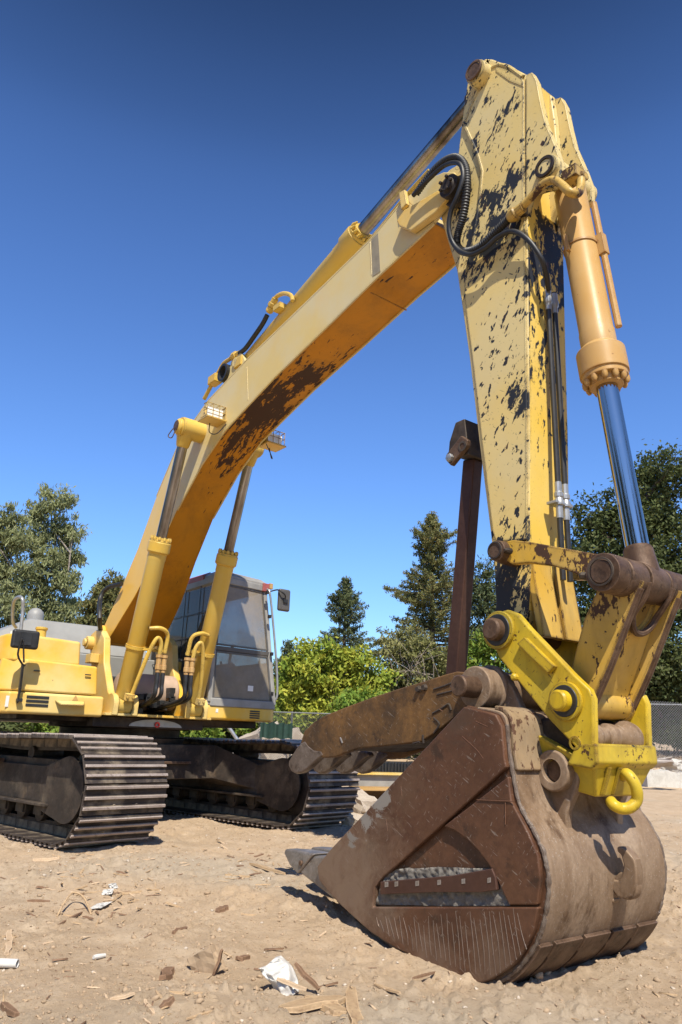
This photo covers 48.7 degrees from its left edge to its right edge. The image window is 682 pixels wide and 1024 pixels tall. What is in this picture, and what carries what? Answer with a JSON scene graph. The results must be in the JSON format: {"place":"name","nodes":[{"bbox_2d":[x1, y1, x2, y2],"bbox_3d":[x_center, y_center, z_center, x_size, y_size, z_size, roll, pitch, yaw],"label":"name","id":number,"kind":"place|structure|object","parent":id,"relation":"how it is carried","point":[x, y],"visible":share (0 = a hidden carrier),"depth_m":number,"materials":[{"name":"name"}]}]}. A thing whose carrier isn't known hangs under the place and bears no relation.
{"place":"outdoors","nodes":[
{"label":"outdoors","id":0,"kind":"place"},
{"bbox_2d":[0,743,681,1023],"bbox_3d":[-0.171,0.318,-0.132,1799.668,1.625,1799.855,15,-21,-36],"label":"ground","id":1,"kind":"structure","parent":0,"point":[659,802],"depth_m":3.88,"materials":[{"name":"beige sand"}]},
{"bbox_2d":[4,929,12,955],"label":"wood splinter","id":2,"kind":"object","parent":1,"relation":"on","point":[8,944],"visible":0.89,"depth_m":3.76,"materials":[{"name":"beige wood"}]},
{"bbox_2d":[0,1001,19,1016],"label":"wood splinter","id":3,"kind":"object","parent":1,"relation":"on","point":[9,1009],"visible":1,"depth_m":2.86,"materials":[{"name":"brown wood"}]},
{"bbox_2d":[0,958,19,967],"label":"plastic pipe","id":4,"kind":"object","parent":1,"relation":"on","point":[8,963],"visible":1,"depth_m":3.45,"materials":[{"name":"white plastic"}]},
{"bbox_2d":[0,721,33,731],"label":"bush","id":5,"kind":"object","parent":1,"relation":"on","point":[10,726],"visible":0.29,"depth_m":25.88,"materials":[{"name":"green plant"}]},
{"bbox_2d":[0,500,45,627],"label":"eucalyptus tree","id":6,"kind":"object","parent":1,"relation":"on","point":[13,578],"visible":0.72,"depth_m":40.68,"materials":[{"name":"green plant"}]},
{"bbox_2d":[27,899,49,901],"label":"wood splinter","id":7,"kind":"object","parent":1,"relation":"on","point":[35,900],"visible":1,"depth_m":4.64,"materials":[{"name":"brown wood"}]},
{"bbox_2d":[20,722,58,732],"bbox_3d":[-11.296,7.716,27.864,3.150,2.738,2.550,15,-21,-36],"label":"bush","id":8,"kind":"object","parent":1,"relation":"on","point":[43,727],"visible":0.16,"depth_m":27.40,"materials":[{"name":"green plant"}]},
{"bbox_2d":[33,856,58,860],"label":"wood splinter","id":9,"kind":"object","parent":1,"relation":"on","point":[46,858],"visible":1,"depth_m":5.64,"materials":[{"name":"beige wood"}]},
{"bbox_2d":[20,482,91,623],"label":"eucalyptus tree","id":10,"kind":"object","parent":1,"relation":"on","point":[60,561],"visible":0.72,"depth_m":43.49,"materials":[{"name":"green plant"}]},
{"bbox_2d":[59,911,82,923],"bbox_3d":[-1.545,2.320,4.304,0.016,0.015,0.331,0,-17,5],"label":"wood splinter","id":11,"kind":"object","parent":1,"relation":"on","point":[73,916],"visible":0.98,"depth_m":4.34,"materials":[{"name":"brown wood"}]},
{"bbox_2d":[56,892,91,916],"bbox_3d":[-1.611,2.335,4.484,0.209,0.102,0.206,15,-21,-36],"label":"dry stem","id":12,"kind":"object","parent":1,"relation":"on","point":[82,896],"visible":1,"depth_m":4.51,"materials":[{"name":"beige plant"}]},
{"bbox_2d":[70,568,124,625],"bbox_3d":[-11.795,7.122,37.926,4.087,8.892,2.867,6,-17,-13],"label":"young tree","id":13,"kind":"object","parent":1,"relation":"on","point":[88,607],"visible":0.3,"depth_m":38.02,"materials":[{"name":"green plant"}]},
{"bbox_2d":[92,953,105,958],"bbox_3d":[-1.156,2.123,3.605,0.022,0.021,0.066,-11,-21,36],"label":"plastic pipe","id":14,"kind":"object","parent":1,"relation":"on","point":[99,956],"visible":1,"depth_m":3.60,"materials":[{"name":"white plastic"}]},
{"bbox_2d":[91,902,110,908],"bbox_3d":[-1.457,2.379,4.562,0.095,0.035,0.131,-5,-18,22],"label":"paper scrap","id":15,"kind":"object","parent":1,"relation":"on","point":[99,905],"visible":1,"depth_m":4.56,"materials":[{"name":"white paper"}]},
{"bbox_2d":[101,888,113,894],"bbox_3d":[-1.487,2.422,4.806,0.073,0.032,0.110,4,-17,-6],"label":"paper scrap","id":16,"kind":"object","parent":1,"relation":"on","point":[107,891],"visible":1,"depth_m":4.80,"materials":[{"name":"white paper"}]},
{"bbox_2d":[108,883,117,888],"bbox_3d":[-1.486,2.439,4.921,0.047,0.035,0.109,15,-21,-36],"label":"paper scrap","id":17,"kind":"object","parent":1,"relation":"on","point":[113,885],"visible":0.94,"depth_m":4.92,"materials":[{"name":"white paper"}]},
{"bbox_2d":[109,992,134,999],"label":"wood splinter","id":18,"kind":"object","parent":1,"relation":"on","point":[122,996],"visible":0.96,"depth_m":3.01,"materials":[{"name":"beige wood"}]},
{"bbox_2d":[120,889,158,893],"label":"wood splinter","id":19,"kind":"object","parent":1,"relation":"on","point":[138,891],"visible":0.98,"depth_m":4.85,"materials":[{"name":"beige wood"}]},
{"bbox_2d":[143,999,154,1014],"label":"wood splinter","id":20,"kind":"object","parent":1,"relation":"on","point":[145,1002],"visible":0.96,"depth_m":2.92,"materials":[{"name":"beige wood"}]},
{"bbox_2d":[158,966,174,980],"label":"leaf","id":21,"kind":"object","parent":1,"relation":"on","point":[166,973],"visible":0.96,"depth_m":3.39,"materials":[{"name":"brown plant"}]},
{"bbox_2d":[159,996,174,1008],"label":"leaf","id":22,"kind":"object","parent":1,"relation":"on","point":[169,1002],"visible":0.89,"depth_m":2.93,"materials":[{"name":"brown plant"}]},
{"bbox_2d":[166,901,184,907],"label":"wood splinter","id":23,"kind":"object","parent":1,"relation":"on","point":[174,905],"visible":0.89,"depth_m":4.62,"materials":[{"name":"beige wood"}]},
{"bbox_2d":[172,926,186,934],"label":"wood splinter","id":24,"kind":"object","parent":1,"relation":"on","point":[174,931],"visible":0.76,"depth_m":4.08,"materials":[{"name":"brown wood"}]},
{"bbox_2d":[170,991,202,993],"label":"wood splinter","id":25,"kind":"object","parent":1,"relation":"on","point":[178,992],"visible":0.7,"depth_m":3.12,"materials":[{"name":"beige wood"}]},
{"bbox_2d":[186,1010,211,1019],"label":"wood splinter","id":26,"kind":"object","parent":1,"relation":"on","point":[194,1016],"visible":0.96,"depth_m":2.84,"materials":[{"name":"beige wood"}]},
{"bbox_2d":[179,728,225,737],"bbox_3d":[-5.450,7.910,27.480,2.926,2.556,2.310,-10,-21,34],"label":"bush","id":27,"kind":"object","parent":1,"relation":"on","point":[210,733],"visible":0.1,"depth_m":26.94,"materials":[{"name":"green plant"}]},
{"bbox_2d":[187,944,225,973],"bbox_3d":[-0.627,2.107,3.521,0.163,0.121,0.085,-35,-24,16],"label":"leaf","id":28,"kind":"object","parent":1,"relation":"on","point":[205,960],"visible":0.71,"depth_m":3.49,"materials":[{"name":"beige plant"}]},
{"bbox_2d":[212,949,222,975],"bbox_3d":[-0.562,2.062,3.452,0.016,0.115,0.041,18,-15,8],"label":"wood splinter","id":29,"kind":"object","parent":1,"relation":"on","point":[218,962],"visible":1,"depth_m":3.44,"materials":[{"name":"brown wood"}]},
{"bbox_2d":[215,905,228,912],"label":"wood splinter","id":30,"kind":"object","parent":1,"relation":"on","point":[220,909],"visible":1,"depth_m":4.55,"materials":[{"name":"brown wood"}]},
{"bbox_2d":[211,728,241,738],"bbox_3d":[-4.277,8.367,29.637,2.935,2.802,2.850,8,-18,-18],"label":"bush","id":31,"kind":"object","parent":1,"relation":"on","point":[227,733],"visible":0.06,"depth_m":29.08,"materials":[{"name":"green plant"}]},
{"bbox_2d":[228,728,238,739],"bbox_3d":[-2.643,5.686,18.991,0.892,1.084,0.110,4,-17,-7],"label":"metal pole","id":32,"kind":"object","parent":1,"relation":"on","point":[232,732],"visible":0.15,"depth_m":18.98,"materials":[{"name":"metal"}]},
{"bbox_2d":[225,873,249,877],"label":"wood splinter","id":33,"kind":"object","parent":1,"relation":"on","point":[245,876],"visible":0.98,"depth_m":5.42,"materials":[{"name":"beige wood"}]},
{"bbox_2d":[235,955,249,961],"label":"wood splinter","id":34,"kind":"object","parent":1,"relation":"on","point":[241,958],"visible":1,"depth_m":3.70,"materials":[{"name":"brown wood"}]},
{"bbox_2d":[229,696,297,736],"bbox_3d":[-2.997,8.132,28.731,2.985,2.865,3.191,15,-21,-36],"label":"bush","id":35,"kind":"object","parent":1,"relation":"on","point":[238,731],"visible":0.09,"depth_m":28.10,"materials":[{"name":"green plant"}]},
{"bbox_2d":[239,721,291,759],"bbox_3d":[-2.745,8.030,25.171,1.928,1.498,1.278,-32,-13,33],"label":"rubble","id":36,"kind":"object","parent":1,"relation":"on","point":[253,735],"visible":0.13,"depth_m":24.54,"materials":[{"name":"beige stone"}]},
{"bbox_2d":[249,863,285,874],"bbox_3d":[-0.554,2.683,5.674,0.382,0.024,0.037,-6,-18,39],"label":"wood splinter","id":37,"kind":"object","parent":1,"relation":"on","point":[267,868],"visible":1,"depth_m":5.67,"materials":[{"name":"beige wood"}]},
{"bbox_2d":[259,955,298,995],"bbox_3d":[-0.255,2.029,3.276,0.148,0.142,0.197,-5,-18,21],"label":"plastic scrap","id":38,"kind":"object","parent":1,"relation":"on","point":[280,966],"visible":0.9,"depth_m":3.25,"materials":[{"name":"white plastic"}]},
{"bbox_2d":[273,639,302,702],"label":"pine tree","id":39,"kind":"object","parent":1,"relation":"on","point":[287,648],"visible":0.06,"depth_m":49.14,"materials":[{"name":"green plant"}]},
{"bbox_2d":[276,977,306,990],"bbox_3d":[-0.210,2.016,3.219,0.138,0.018,0.020,26,-21,-8],"label":"wood splinter","id":40,"kind":"object","parent":1,"relation":"on","point":[292,984],"visible":1,"depth_m":3.21,"materials":[{"name":"beige wood"}]},
{"bbox_2d":[258,711,329,759],"bbox_3d":[-1.147,7.340,23.925,3.005,1.962,0.089,2,-17,0],"label":"chain link fence","id":41,"kind":"object","parent":1,"relation":"on","point":[291,715],"visible":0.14,"depth_m":24.10,"materials":[{"name":"metal"}]},
{"bbox_2d":[260,722,292,738],"bbox_3d":[-2.024,6.847,23.609,1.014,0.500,0.100,2,-17,0],"label":"shade cloth","id":42,"kind":"object","parent":41,"relation":"attached to","point":[275,730],"visible":0.94,"depth_m":23.60,"materials":[{"name":"green fabric"}]},
{"bbox_2d":[286,728,302,739],"bbox_3d":[-2.148,8.392,26.255,1.935,1.466,1.224,-10,-13,-23],"label":"rubble","id":43,"kind":"object","parent":1,"relation":"on","point":[296,734],"visible":0.02,"depth_m":26.11,"materials":[{"name":"beige stone"}]},
{"bbox_2d":[286,889,308,890],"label":"wood splinter","id":44,"kind":"object","parent":1,"relation":"on","point":[299,890],"visible":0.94,"depth_m":5.07,"materials":[{"name":"beige wood"}]},
{"bbox_2d":[294,962,319,990],"bbox_3d":[-0.151,2.032,3.300,0.156,0.021,0.026,27,0,35],"label":"wood splinter","id":45,"kind":"object","parent":1,"relation":"on","point":[306,976],"visible":1,"depth_m":3.29,"materials":[{"name":"brown wood"}]},
{"bbox_2d":[278,995,345,1012],"bbox_3d":[-0.117,2.019,3.099,0.317,0.029,0.102,17,-22,-33],"label":"wood splinter","id":46,"kind":"object","parent":1,"relation":"on","point":[301,1005],"visible":0.85,"depth_m":3.08,"materials":[{"name":"beige wood"}]},
{"bbox_2d":[304,995,346,1015],"bbox_3d":[-0.056,2.031,3.100,0.257,0.023,0.087,-14,-23,43],"label":"wood splinter","id":47,"kind":"object","parent":1,"relation":"on","point":[336,1009],"visible":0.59,"depth_m":3.06,"materials":[{"name":"beige wood"}]},
{"bbox_2d":[0,832,670,1023],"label":"straw","id":48,"kind":"object","parent":1,"relation":"on","point":[374,1008],"visible":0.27,"depth_m":3.48,"materials":[{"name":"brown plant"}]},
{"bbox_2d":[274,631,402,733],"bbox_3d":[-0.250,7.241,29.271,5.384,5.152,3.169,3,-17,-2],"label":"yellowing tree","id":49,"kind":"object","parent":1,"relation":"on","point":[331,667],"visible":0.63,"depth_m":29.11,"materials":[{"name":"green plant"}]},
{"bbox_2d":[0,59,681,983],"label":"excavator","id":50,"kind":"object","parent":1,"relation":"on","point":[502,829],"visible":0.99,"depth_m":4.82,"materials":[{"name":"metal"}]},
{"bbox_2d":[0,814,681,1023],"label":"dirt crumbs","id":51,"kind":"object","parent":1,"relation":"on","point":[539,975],"visible":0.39,"depth_m":3.62,"materials":[{"name":"brown soil"}]},
{"bbox_2d":[2,820,679,1023],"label":"wood chips","id":52,"kind":"object","parent":1,"relation":"on","point":[202,1012],"visible":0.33,"depth_m":3.32,"materials":[{"name":"beige wood"}]},
{"bbox_2d":[1,812,681,1023],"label":"bark crumbs","id":53,"kind":"object","parent":1,"relation":"on","point":[269,949],"visible":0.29,"depth_m":3.65,"materials":[{"name":"brown wood"}]},
{"bbox_2d":[2,815,680,1022],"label":"pebbles","id":54,"kind":"object","parent":1,"relation":"on","point":[219,928],"visible":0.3,"depth_m":3.77,"materials":[{"name":"beige stone"}]},
{"bbox_2d":[311,576,381,700],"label":"pine tree","id":55,"kind":"object","parent":1,"relation":"on","point":[344,598],"visible":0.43,"depth_m":46.78,"materials":[{"name":"green plant"}]},
{"bbox_2d":[341,813,361,826],"bbox_3d":[0.118,3.424,8.357,0.226,0.144,0.169,22,4,-5],"label":"rubble","id":56,"kind":"object","parent":1,"relation":"on","point":[352,819],"visible":0.46,"depth_m":8.28,"materials":[{"name":"grey concrete"}]},
{"bbox_2d":[345,985,363,1023],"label":"wood splinter","id":57,"kind":"object","parent":1,"relation":"on","point":[355,1016],"visible":0.91,"depth_m":3.07,"materials":[{"name":"beige wood"}]},
{"bbox_2d":[323,685,389,715],"bbox_3d":[0.729,7.423,25.918,3.228,2.972,2.368,2,-17,0],"label":"green bush","id":58,"kind":"object","parent":1,"relation":"on","point":[348,698],"visible":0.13,"depth_m":26.27,"materials":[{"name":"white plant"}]},
{"bbox_2d":[341,789,376,813],"bbox_3d":[0.250,3.882,10.005,0.332,0.288,0.454,15,-4,-36],"label":"rubble","id":59,"kind":"object","parent":1,"relation":"on","point":[365,801],"visible":0.42,"depth_m":9.85,"materials":[{"name":"beige stone"}]},
{"bbox_2d":[349,761,411,799],"bbox_3d":[0.910,3.976,11.060,1.794,0.609,0.650,7,-18,-17],"label":"machine frame","id":60,"kind":"object","parent":1,"relation":"on","point":[377,783],"visible":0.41,"depth_m":10.74,"materials":[{"name":"paint"}]},
{"bbox_2d":[373,983,400,993],"bbox_3d":[0.201,2.104,3.330,0.019,0.011,0.175,7,-19,-39],"label":"wood splinter","id":61,"kind":"object","parent":1,"relation":"on","point":[387,988],"visible":1,"depth_m":3.32,"materials":[{"name":"brown wood"}]},
{"bbox_2d":[375,620,447,759],"bbox_3d":[3.172,7.515,31.974,3.757,6.140,2.778,-2,-17,12],"label":"olive bush","id":62,"kind":"object","parent":1,"relation":"on","point":[416,663],"visible":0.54,"depth_m":31.87,"materials":[{"name":"green plant"}]},
{"bbox_2d":[406,752,421,761],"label":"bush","id":63,"kind":"object","parent":1,"relation":"on","point":[415,755],"visible":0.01,"depth_m":28.23,"materials":[{"name":"green plant"}]},
{"bbox_2d":[412,971,435,978],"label":"wood splinter","id":64,"kind":"object","parent":1,"relation":"on","point":[423,975],"visible":1,"depth_m":3.51,"materials":[{"name":"brown wood"}]},
{"bbox_2d":[366,510,482,684],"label":"conifer tree","id":65,"kind":"object","parent":1,"relation":"on","point":[429,586],"visible":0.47,"depth_m":40.87,"materials":[{"name":"green plant"}]},
{"bbox_2d":[450,554,495,657],"bbox_3d":[7.114,6.366,35.933,3.800,8.843,2.629,0,-17,6],"label":"leafy tree","id":66,"kind":"object","parent":1,"relation":"on","point":[483,598],"visible":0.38,"depth_m":36.25,"materials":[{"name":"leaf"},{"name":"bark"}]},
{"bbox_2d":[467,629,511,672],"bbox_3d":[5.807,7.003,29.652,3.346,4.958,2.472,-3,-17,15],"label":"leafy tree","id":67,"kind":"object","parent":1,"relation":"on","point":[479,649],"visible":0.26,"depth_m":29.79,"materials":[{"name":"green plant"}]},
{"bbox_2d":[570,438,681,752],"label":"oak tree","id":68,"kind":"object","parent":1,"relation":"on","point":[662,518],"visible":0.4,"depth_m":25.41,"materials":[{"name":"green plant"}]},
{"bbox_2d":[642,769,681,787],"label":"concrete kerb","id":69,"kind":"structure","parent":1,"relation":"on","point":[661,778],"depth_m":19.76,"materials":[{"name":"grey concrete"}]},
{"bbox_2d":[650,701,681,767],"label":"chain link fence","id":70,"kind":"object","parent":1,"relation":"on","point":[675,708],"visible":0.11,"depth_m":22.39,"materials":[{"name":"metal"}]},
{"bbox_2d":[656,749,681,768],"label":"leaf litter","id":71,"kind":"object","parent":1,"relation":"on","point":[661,752],"visible":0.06,"depth_m":23.58,"materials":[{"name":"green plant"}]},
{"bbox_2d":[0,0,681,691],"label":"sky","id":72,"kind":"structure","parent":0,"point":[170,169],"materials":[{"name":"blue"}]},
{"bbox_3d":[8.347,6.414,18.867,0.335,0.152,0.226,9,-6,-3],"label":"concrete chunk","id":73,"kind":"object","parent":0,"visible":0},
{"bbox_2d":[660,759,681,771],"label":"concrete chunk","id":74,"kind":"object","parent":73,"relation":"on","point":[677,764],"visible":0.59,"depth_m":18.75,"materials":[{"name":"grey concrete"}]},
{"bbox_2d":[654,757,673,767],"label":"concrete slab","id":75,"kind":"structure","parent":74,"relation":"on","point":[665,762],"depth_m":18.51,"materials":[{"name":"grey concrete"}]}
]}

